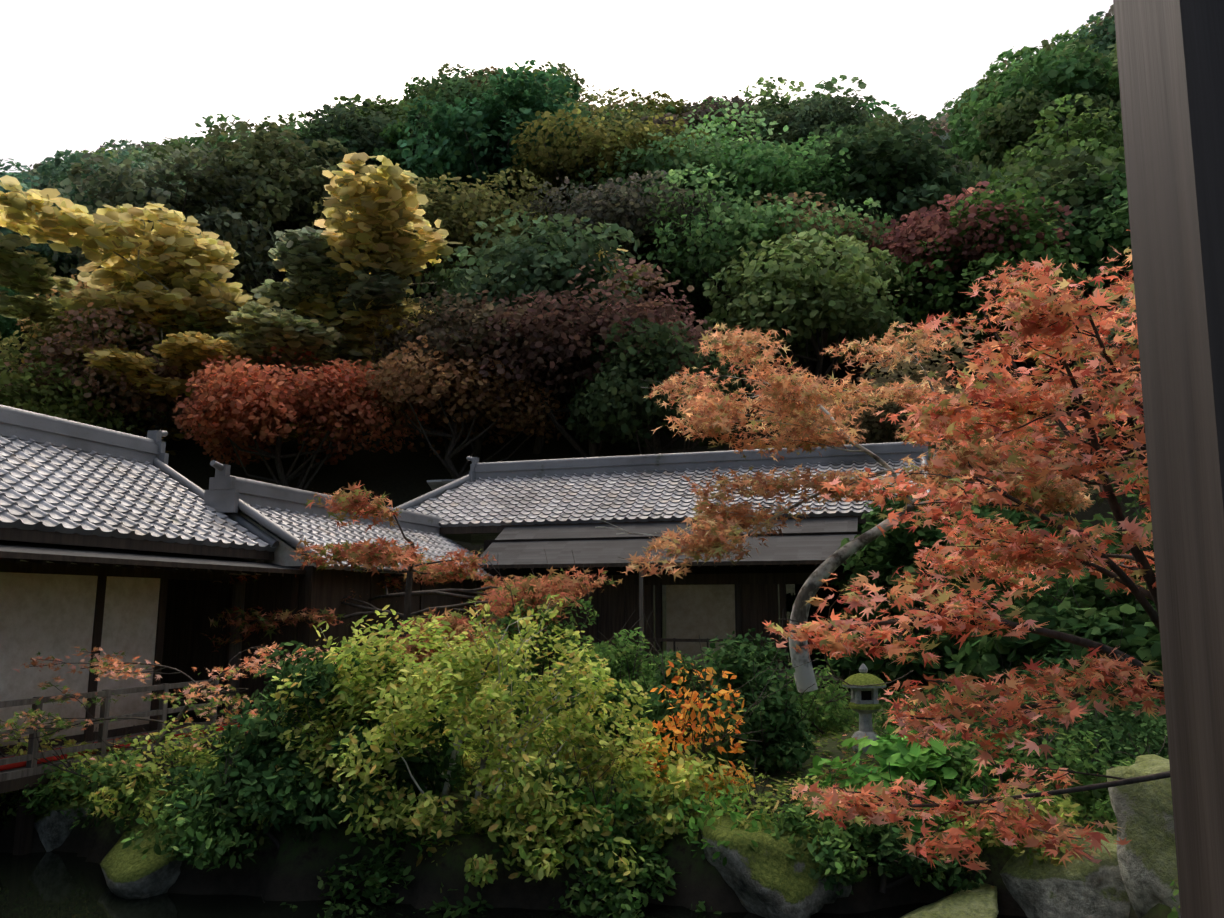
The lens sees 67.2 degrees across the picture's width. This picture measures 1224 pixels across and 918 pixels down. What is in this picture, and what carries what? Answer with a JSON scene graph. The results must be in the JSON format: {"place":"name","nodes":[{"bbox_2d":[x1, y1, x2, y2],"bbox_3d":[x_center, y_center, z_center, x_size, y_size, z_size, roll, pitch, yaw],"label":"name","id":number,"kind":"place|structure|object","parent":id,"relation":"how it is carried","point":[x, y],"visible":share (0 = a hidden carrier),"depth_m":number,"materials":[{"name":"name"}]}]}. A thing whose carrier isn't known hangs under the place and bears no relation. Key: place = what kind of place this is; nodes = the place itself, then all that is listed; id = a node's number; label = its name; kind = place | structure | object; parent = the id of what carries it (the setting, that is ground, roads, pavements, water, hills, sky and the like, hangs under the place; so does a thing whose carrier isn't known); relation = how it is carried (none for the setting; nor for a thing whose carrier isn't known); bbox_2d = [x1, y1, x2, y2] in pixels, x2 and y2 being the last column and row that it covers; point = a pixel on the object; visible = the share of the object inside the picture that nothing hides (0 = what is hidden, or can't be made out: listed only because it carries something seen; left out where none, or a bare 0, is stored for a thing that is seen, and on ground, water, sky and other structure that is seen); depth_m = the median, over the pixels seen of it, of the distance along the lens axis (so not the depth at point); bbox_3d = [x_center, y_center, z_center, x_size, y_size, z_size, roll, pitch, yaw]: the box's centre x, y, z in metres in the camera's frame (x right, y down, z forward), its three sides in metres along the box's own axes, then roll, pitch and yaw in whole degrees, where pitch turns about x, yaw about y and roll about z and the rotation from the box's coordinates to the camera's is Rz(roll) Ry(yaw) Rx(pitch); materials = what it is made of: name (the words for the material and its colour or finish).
{"place":"outdoors","nodes":[
{"label":"outdoors","id":0,"kind":"place"},
{"bbox_2d":[0,851,1028,917],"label":"pond water","id":1,"kind":"structure","parent":0,"point":[56,884],"depth_m":8.16,"materials":[{"name":"black liquid"}]},
{"bbox_2d":[0,0,1112,172],"label":"sky","id":2,"kind":"structure","parent":0,"point":[79,75],"materials":[{"name":"white"}]},
{"bbox_2d":[0,213,1178,917],"bbox_3d":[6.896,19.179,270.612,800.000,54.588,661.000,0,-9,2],"label":"ground","id":3,"kind":"structure","parent":0,"point":[290,869],"depth_m":8.57,"materials":[{"name":"plant"}]},
{"bbox_2d":[0,158,85,345],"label":"hill tree","id":4,"kind":"object","parent":3,"relation":"on","point":[6,231],"visible":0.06,"depth_m":47.70,"materials":[{"name":"green plant"}]},
{"bbox_2d":[0,719,133,816],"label":"bank shrub","id":5,"kind":"object","parent":3,"relation":"on","point":[69,743],"visible":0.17,"depth_m":10.58,"materials":[{"name":"green plant"}]},
{"bbox_2d":[0,343,147,435],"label":"hill tree","id":6,"kind":"object","parent":3,"relation":"on","point":[27,400],"visible":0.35,"depth_m":31.32,"materials":[{"name":"green plant"}]},
{"bbox_2d":[0,275,208,433],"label":"hill tree","id":7,"kind":"object","parent":3,"relation":"on","point":[138,333],"visible":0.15,"depth_m":34.42,"materials":[{"name":"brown plant"}]},
{"bbox_2d":[0,315,211,416],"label":"hill tree","id":8,"kind":"object","parent":3,"relation":"on","point":[197,325],"visible":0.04,"depth_m":34.43,"materials":[{"name":"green plant"}]},
{"bbox_2d":[2,730,216,828],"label":"bank shrub","id":9,"kind":"object","parent":3,"relation":"on","point":[47,790],"visible":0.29,"depth_m":9.88,"materials":[{"name":"green plant"}]},
{"bbox_2d":[11,149,216,265],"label":"hill tree","id":10,"kind":"object","parent":3,"relation":"on","point":[44,170],"depth_m":44.91,"materials":[{"name":"green plant"}]},
{"bbox_2d":[0,302,233,436],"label":"hill tree","id":11,"kind":"object","parent":3,"relation":"on","point":[161,405],"visible":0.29,"depth_m":32.55,"materials":[{"name":"green plant"}]},
{"bbox_2d":[0,405,305,855],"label":"house","id":12,"kind":"structure","parent":3,"relation":"on","point":[106,534],"depth_m":12.18,"materials":[{"name":"tile"}]},
{"bbox_2d":[37,144,275,291],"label":"hill tree","id":13,"kind":"object","parent":3,"relation":"on","point":[223,218],"visible":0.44,"depth_m":43.16,"materials":[{"name":"green plant"}]},
{"bbox_2d":[0,642,335,803],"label":"maple","id":14,"kind":"object","parent":3,"relation":"on","point":[118,668],"visible":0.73,"depth_m":9.82,"materials":[{"name":"orange plant"}]},
{"bbox_2d":[86,713,279,828],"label":"bank shrub","id":15,"kind":"object","parent":3,"relation":"on","point":[148,802],"visible":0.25,"depth_m":9.43,"materials":[{"name":"green plant"}]},
{"bbox_2d":[20,301,346,454],"bbox_3d":[-16.288,-1.698,37.289,14.768,8.003,14.687,9,-10,-39],"label":"hill tree","id":16,"kind":"object","parent":3,"relation":"on","point":[189,352],"visible":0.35,"depth_m":32.16,"materials":[{"name":"yellow plant"}]},
{"bbox_2d":[0,232,414,428],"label":"hill tree","id":17,"kind":"object","parent":3,"relation":"on","point":[24,275],"visible":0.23,"depth_m":33.26,"materials":[{"name":"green plant"}]},
{"bbox_2d":[159,760,326,853],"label":"shrub","id":18,"kind":"object","parent":3,"relation":"on","point":[176,771],"visible":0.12,"depth_m":8.87,"materials":[{"name":"green plant"}]},
{"bbox_2d":[121,741,409,871],"bbox_3d":[-3.172,3.196,8.636,2.661,1.113,1.337,0,-9,2],"label":"camellia shrub","id":19,"kind":"object","parent":3,"relation":"on","point":[199,835],"visible":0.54,"depth_m":8.32,"materials":[{"name":"green plant"}]},
{"bbox_2d":[184,118,359,205],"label":"hill tree","id":20,"kind":"object","parent":3,"relation":"on","point":[332,132],"visible":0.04,"depth_m":52.63,"materials":[{"name":"green plant"}]},
{"bbox_2d":[200,118,354,310],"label":"hill tree","id":21,"kind":"object","parent":3,"relation":"on","point":[283,214],"visible":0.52,"depth_m":45.85,"materials":[{"name":"green plant"}]},
{"bbox_2d":[172,346,428,489],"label":"hill tree","id":22,"kind":"object","parent":3,"relation":"on","point":[245,412],"visible":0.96,"depth_m":31.10,"materials":[{"name":"red plant"}]},
{"bbox_2d":[175,640,466,831],"bbox_3d":[-2.718,2.671,8.957,2.675,1.763,2.019,0,-9,2],"label":"camellia shrub","id":23,"kind":"object","parent":3,"relation":"on","point":[264,735],"visible":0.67,"depth_m":8.63,"materials":[{"name":"green plant"}]},
{"bbox_2d":[158,460,493,719],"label":"wing","id":24,"kind":"structure","parent":3,"relation":"on","point":[286,517],"depth_m":15.07,"materials":[{"name":"tile"}]},
{"bbox_2d":[242,226,411,331],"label":"hill tree","id":25,"kind":"object","parent":3,"relation":"on","point":[305,262],"visible":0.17,"depth_m":35.06,"materials":[{"name":"green plant"}]},
{"bbox_2d":[0,152,667,423],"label":"hill tree","id":26,"kind":"object","parent":3,"relation":"on","point":[182,260],"visible":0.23,"depth_m":33.53,"materials":[{"name":"yellow plant"}]},
{"bbox_2d":[261,843,493,917],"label":"shrub","id":27,"kind":"object","parent":3,"relation":"on","point":[373,882],"visible":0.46,"depth_m":8.22,"materials":[{"name":"green plant"}]},
{"bbox_2d":[330,95,431,137],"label":"hill tree","id":28,"kind":"object","parent":3,"relation":"on","point":[390,106],"visible":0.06,"depth_m":62.18,"materials":[{"name":"green plant"}]},
{"bbox_2d":[295,99,472,206],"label":"hill tree","id":29,"kind":"object","parent":3,"relation":"on","point":[367,128],"visible":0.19,"depth_m":52.78,"materials":[{"name":"green plant"}]},
{"bbox_2d":[371,121,451,292],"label":"hill tree","id":30,"kind":"object","parent":3,"relation":"on","point":[391,135],"visible":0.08,"depth_m":51.52,"materials":[{"name":"green plant"}]},
{"bbox_2d":[204,480,622,679],"bbox_3d":[-3.279,2.215,14.963,6.860,2.987,5.668,0,-9,2],"label":"maple","id":31,"kind":"object","parent":3,"relation":"on","point":[366,554],"visible":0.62,"depth_m":13.67,"materials":[{"name":"orange plant"}]},
{"bbox_2d":[311,168,554,328],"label":"hill tree","id":32,"kind":"object","parent":3,"relation":"on","point":[456,223],"visible":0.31,"depth_m":43.34,"materials":[{"name":"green plant"}]},
{"bbox_2d":[234,594,664,840],"bbox_3d":[-1.427,2.482,9.062,3.524,2.303,3.232,-6,-11,32],"label":"light green shrub","id":33,"kind":"object","parent":3,"relation":"on","point":[464,686],"visible":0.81,"depth_m":8.62,"materials":[{"name":"green plant"}]},
{"bbox_2d":[348,335,570,478],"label":"hill tree","id":34,"kind":"object","parent":3,"relation":"on","point":[464,400],"visible":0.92,"depth_m":32.41,"materials":[{"name":"brown plant"}]},
{"bbox_2d":[364,289,567,462],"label":"hill tree","id":35,"kind":"object","parent":3,"relation":"on","point":[455,327],"visible":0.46,"depth_m":32.95,"materials":[{"name":"brown plant"}]},
{"bbox_2d":[397,60,596,237],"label":"hill tree","id":36,"kind":"object","parent":3,"relation":"on","point":[451,158],"visible":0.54,"depth_m":50.39,"materials":[{"name":"green plant"}]},
{"bbox_2d":[411,68,590,211],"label":"hill tree","id":37,"kind":"object","parent":3,"relation":"on","point":[469,91],"visible":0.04,"depth_m":54.45,"materials":[{"name":"green plant"}]},
{"bbox_2d":[406,209,642,454],"bbox_3d":[-2.728,-3.552,36.783,9.507,12.788,8.411,-6,-8,20],"label":"hill tree","id":38,"kind":"object","parent":3,"relation":"on","point":[527,264],"visible":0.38,"depth_m":34.84,"materials":[{"name":"green plant"}]},
{"bbox_2d":[416,792,644,891],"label":"shrub","id":39,"kind":"object","parent":3,"relation":"on","point":[480,866],"visible":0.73,"depth_m":8.00,"materials":[{"name":"green plant"}]},
{"bbox_2d":[456,547,642,748],"bbox_3d":[-0.893,2.634,12.901,2.664,2.849,2.264,0,-9,2],"label":"shrub","id":40,"kind":"object","parent":3,"relation":"on","point":[535,669],"visible":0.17,"depth_m":12.84,"materials":[{"name":"green plant"}]},
{"bbox_2d":[457,744,665,872],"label":"bank shrub","id":41,"kind":"object","parent":3,"relation":"on","point":[626,816],"visible":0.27,"depth_m":8.34,"materials":[{"name":"green plant"}]},
{"bbox_2d":[420,253,708,457],"bbox_3d":[-0.581,-1.287,33.652,10.675,10.999,9.819,-7,-11,34],"label":"hill tree","id":42,"kind":"object","parent":3,"relation":"on","point":[562,346],"visible":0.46,"depth_m":31.89,"materials":[{"name":"brown plant"}]},
{"bbox_2d":[0,749,1178,917],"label":"bank fringe","id":43,"kind":"object","parent":3,"relation":"on","point":[755,827],"visible":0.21,"depth_m":8.29,"materials":[{"name":"green plant"}]},
{"bbox_2d":[34,754,1180,917],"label":"garden rocks","id":44,"kind":"object","parent":3,"relation":"on","point":[764,878],"visible":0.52,"depth_m":7.71,"materials":[{"name":"stone"}]},
{"bbox_2d":[510,102,727,253],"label":"hill tree","id":45,"kind":"object","parent":3,"relation":"on","point":[589,143],"visible":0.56,"depth_m":46.95,"materials":[{"name":"green plant"}]},
{"bbox_2d":[516,170,729,309],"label":"hill tree","id":46,"kind":"object","parent":3,"relation":"on","point":[624,210],"visible":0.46,"depth_m":41.10,"materials":[{"name":"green plant"}]},
{"bbox_2d":[87,689,1179,907],"bbox_3d":[-0.054,5.599,7.800,18.099,5.806,17.552,0,-9,2],"label":"ground cover","id":47,"kind":"object","parent":3,"relation":"on","point":[838,735],"visible":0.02,"depth_m":10.85,"materials":[{"name":"green plant"}]},
{"bbox_2d":[549,841,721,917],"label":"shrub","id":48,"kind":"object","parent":3,"relation":"on","point":[617,904],"visible":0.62,"depth_m":7.99,"materials":[{"name":"green plant"}]},
{"bbox_2d":[556,610,714,748],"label":"shrub","id":49,"kind":"object","parent":3,"relation":"on","point":[633,669],"visible":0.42,"depth_m":12.31,"materials":[{"name":"green plant"}]},
{"bbox_2d":[541,733,751,848],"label":"bank shrub","id":50,"kind":"object","parent":3,"relation":"on","point":[674,774],"visible":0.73,"depth_m":8.54,"materials":[{"name":"green plant"}]},
{"bbox_2d":[553,292,740,454],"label":"hill tree","id":51,"kind":"object","parent":3,"relation":"on","point":[692,330],"visible":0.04,"depth_m":34.03,"materials":[{"name":"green plant"}]},
{"bbox_2d":[565,317,758,454],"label":"hill tree","id":52,"kind":"object","parent":3,"relation":"on","point":[617,402],"visible":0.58,"depth_m":29.94,"materials":[{"name":"green plant"}]},
{"bbox_2d":[395,441,930,689],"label":"house","id":53,"kind":"structure","parent":3,"relation":"on","point":[516,518],"depth_m":19.95,"materials":[{"name":"tile"}]},
{"bbox_2d":[565,97,797,305],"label":"hill tree","id":54,"kind":"object","parent":3,"relation":"on","point":[705,159],"visible":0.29,"depth_m":45.43,"materials":[{"name":"green plant"}]},
{"bbox_2d":[640,95,764,157],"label":"hill tree","id":55,"kind":"object","parent":3,"relation":"on","point":[702,111],"visible":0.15,"depth_m":57.03,"materials":[{"name":"green plant"}]},
{"bbox_2d":[621,613,818,802],"bbox_3d":[0.990,2.514,9.344,1.747,1.968,1.406,-8,-12,42],"label":"shrub","id":56,"kind":"object","parent":3,"relation":"on","point":[685,706],"visible":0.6,"depth_m":9.31,"materials":[{"name":"orange plant"}]},
{"bbox_2d":[633,628,822,775],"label":"shrub","id":57,"kind":"object","parent":3,"relation":"on","point":[779,720],"visible":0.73,"depth_m":10.31,"materials":[{"name":"green plant"}]},
{"bbox_2d":[633,162,901,372],"bbox_3d":[6.039,-6.553,41.130,10.669,11.962,11.508,8,-12,-42],"label":"hill tree","id":58,"kind":"object","parent":3,"relation":"on","point":[705,263],"visible":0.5,"depth_m":39.10,"materials":[{"name":"green plant"}]},
{"bbox_2d":[678,759,868,856],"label":"shrub","id":59,"kind":"object","parent":3,"relation":"on","point":[766,810],"visible":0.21,"depth_m":8.72,"materials":[{"name":"green plant"}]},
{"bbox_2d":[711,652,886,739],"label":"shrub","id":60,"kind":"object","parent":3,"relation":"on","point":[821,715],"visible":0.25,"depth_m":13.96,"materials":[{"name":"green plant"}]},
{"bbox_2d":[751,94,855,163],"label":"hill tree","id":61,"kind":"object","parent":3,"relation":"on","point":[803,122],"visible":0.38,"depth_m":61.10,"materials":[{"name":"green plant"}]},
{"bbox_2d":[710,191,899,369],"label":"hill tree","id":62,"kind":"object","parent":3,"relation":"on","point":[840,221],"visible":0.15,"depth_m":38.93,"materials":[{"name":"green plant"}]},
{"bbox_2d":[699,228,914,403],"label":"hill tree","id":63,"kind":"object","parent":3,"relation":"on","point":[803,299],"visible":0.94,"depth_m":34.07,"materials":[{"name":"green plant"}]},
{"bbox_2d":[700,130,921,249],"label":"hill tree","id":64,"kind":"object","parent":3,"relation":"on","point":[798,184],"visible":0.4,"depth_m":43.74,"materials":[{"name":"green plant"}]},
{"bbox_2d":[595,323,1101,692],"bbox_3d":[3.502,0.615,13.837,7.385,5.556,5.272,0,-9,2],"label":"maple","id":65,"kind":"object","parent":3,"relation":"on","point":[805,413],"visible":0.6,"depth_m":12.73,"materials":[{"name":"orange plant"}]},
{"bbox_2d":[749,785,947,885],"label":"bank shrub","id":66,"kind":"object","parent":3,"relation":"on","point":[788,821],"visible":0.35,"depth_m":8.02,"materials":[{"name":"green plant"}]},
{"bbox_2d":[811,75,887,124],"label":"hill tree","id":67,"kind":"object","parent":3,"relation":"on","point":[829,87],"depth_m":95.94,"materials":[{"name":"green plant"}]},
{"bbox_2d":[842,664,885,753],"bbox_3d":[3.238,3.179,11.784,0.574,1.094,0.564,0,-9,2],"label":"stone lantern","id":68,"kind":"object","parent":3,"relation":"on","point":[864,703],"visible":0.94,"depth_m":11.68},
{"bbox_2d":[786,528,955,677],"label":"evergreen","id":69,"kind":"object","parent":3,"relation":"on","point":[790,599],"depth_m":19.39,"materials":[{"name":"green plant"}]},
{"bbox_2d":[804,762,986,894],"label":"shrub","id":70,"kind":"object","parent":3,"relation":"on","point":[890,852],"visible":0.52,"depth_m":7.91,"materials":[{"name":"green plant"}]},
{"bbox_2d":[785,114,1015,294],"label":"hill tree","id":71,"kind":"object","parent":3,"relation":"on","point":[902,160],"visible":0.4,"depth_m":44.24,"materials":[{"name":"green plant"}]},
{"bbox_2d":[804,725,1011,851],"bbox_3d":[3.013,3.216,8.974,2.153,1.209,1.727,0,-9,2],"label":"aucuba","id":72,"kind":"object","parent":3,"relation":"on","point":[901,757],"visible":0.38,"depth_m":8.80,"materials":[{"name":"green plant"}]},
{"bbox_2d":[814,464,1019,698],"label":"evergreen","id":73,"kind":"object","parent":3,"relation":"on","point":[901,537],"visible":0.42,"depth_m":16.28,"materials":[{"name":"green plant"}]},
{"bbox_2d":[795,328,1072,458],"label":"hill tree","id":74,"kind":"object","parent":3,"relation":"on","point":[879,431],"visible":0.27,"depth_m":29.45,"materials":[{"name":"green plant"}]},
{"bbox_2d":[762,229,1169,873],"bbox_3d":[3.127,0.806,6.273,4.820,5.241,2.783,2,-9,-13],"label":"maple","id":75,"kind":"object","parent":3,"relation":"on","point":[1016,551],"visible":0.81,"depth_m":5.67,"materials":[{"name":"orange plant"}]},
{"bbox_2d":[872,640,1061,755],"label":"shrub","id":76,"kind":"object","parent":3,"relation":"on","point":[886,706],"visible":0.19,"depth_m":11.88,"materials":[{"name":"green plant"}]},
{"bbox_2d":[856,181,1100,391],"bbox_3d":[15.489,-5.213,39.584,11.356,12.528,12.699,-1,-9,2],"label":"hill tree","id":77,"kind":"object","parent":3,"relation":"on","point":[919,228],"visible":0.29,"depth_m":37.29,"materials":[{"name":"red plant"}]},
{"bbox_2d":[862,177,1103,382],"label":"hill tree","id":78,"kind":"object","parent":3,"relation":"on","point":[939,301],"visible":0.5,"depth_m":36.13,"materials":[{"name":"green plant"}]},
{"bbox_2d":[891,476,1085,691],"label":"evergreen","id":79,"kind":"object","parent":3,"relation":"on","point":[1013,515],"visible":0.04,"depth_m":17.61,"materials":[{"name":"green plant"}]},
{"bbox_2d":[922,771,1081,864],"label":"bank shrub","id":80,"kind":"object","parent":3,"relation":"on","point":[1075,808],"visible":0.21,"depth_m":8.02,"materials":[{"name":"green plant"}]},
{"bbox_2d":[894,409,1117,539],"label":"hill tree","id":81,"kind":"object","parent":3,"relation":"on","point":[1098,497],"depth_m":26.85,"materials":[{"name":"green plant"}]},
{"bbox_2d":[913,697,1113,824],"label":"shrub","id":82,"kind":"object","parent":3,"relation":"on","point":[1088,798],"visible":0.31,"depth_m":8.82,"materials":[{"name":"green plant"}]},
{"bbox_2d":[945,39,1117,174],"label":"hill tree","id":83,"kind":"object","parent":3,"relation":"on","point":[1047,68],"visible":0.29,"depth_m":54.13,"materials":[{"name":"green plant"}]},
{"bbox_2d":[971,87,1123,187],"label":"hill tree","id":84,"kind":"object","parent":3,"relation":"on","point":[1013,129],"visible":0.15,"depth_m":51.60,"materials":[{"name":"green plant"}]},
{"bbox_2d":[928,670,1168,789],"bbox_3d":[4.827,2.945,9.720,3.198,1.397,2.024,0,-9,2],"label":"shrub","id":85,"kind":"object","parent":3,"relation":"on","point":[1125,743],"visible":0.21,"depth_m":9.52,"materials":[{"name":"green plant"}]},
{"bbox_2d":[970,145,1129,403],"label":"hill tree","id":86,"kind":"object","parent":3,"relation":"on","point":[1070,173],"visible":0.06,"depth_m":38.95,"materials":[{"name":"green plant"}]},
{"bbox_2d":[977,94,1125,194],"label":"hill tree","id":87,"kind":"object","parent":3,"relation":"on","point":[1107,147],"visible":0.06,"depth_m":45.50,"materials":[{"name":"green plant"}]},
{"bbox_2d":[944,577,1162,713],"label":"evergreen","id":88,"kind":"object","parent":3,"relation":"on","point":[967,661],"visible":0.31,"depth_m":12.53,"materials":[{"name":"green plant"}]},
{"bbox_2d":[954,514,1154,638],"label":"evergreen","id":89,"kind":"object","parent":3,"relation":"on","point":[1090,594],"visible":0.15,"depth_m":15.04,"materials":[{"name":"green plant"}]},
{"bbox_2d":[994,39,1119,110],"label":"hill tree","id":90,"kind":"object","parent":3,"relation":"on","point":[1112,57],"depth_m":56.19,"materials":[{"name":"green plant"}]},
{"bbox_2d":[952,616,1164,762],"bbox_3d":[5.646,2.889,11.492,3.202,1.838,2.490,0,-9,2],"label":"shrub","id":91,"kind":"object","parent":3,"relation":"on","point":[1057,660],"visible":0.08,"depth_m":10.97,"materials":[{"name":"green plant"}]},
{"bbox_2d":[1001,170,1133,409],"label":"hill tree","id":92,"kind":"object","parent":3,"relation":"on","point":[1096,246],"visible":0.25,"depth_m":37.34,"materials":[{"name":"green plant"}]},
{"bbox_2d":[1050,11,1117,76],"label":"hill tree","id":93,"kind":"object","parent":3,"relation":"on","point":[1109,39],"visible":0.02,"depth_m":70.50,"materials":[{"name":"green plant"}]},
{"bbox_2d":[1032,592,1167,759],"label":"shrub","id":94,"kind":"object","parent":3,"relation":"on","point":[1140,638],"visible":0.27,"depth_m":11.77,"materials":[{"name":"green plant"}]},
{"bbox_2d":[1057,414,1154,601],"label":"tree","id":95,"kind":"object","parent":3,"relation":"on","point":[1136,494],"visible":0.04,"depth_m":17.72,"materials":[{"name":"green plant"}]},
{"bbox_2d":[1072,289,1143,428],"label":"hill tree","id":96,"kind":"object","parent":3,"relation":"on","point":[1110,339],"visible":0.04,"depth_m":32.76,"materials":[{"name":"green plant"}]},
{"bbox_2d":[1076,733,1168,837],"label":"shrub","id":97,"kind":"object","parent":3,"relation":"on","point":[1110,815],"visible":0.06,"depth_m":8.24,"materials":[{"name":"green plant"}]},
{"bbox_2d":[1113,0,1223,917],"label":"pillar","id":98,"kind":"structure","parent":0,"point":[1170,55],"depth_m":1.22,"materials":[{"name":"wood"}]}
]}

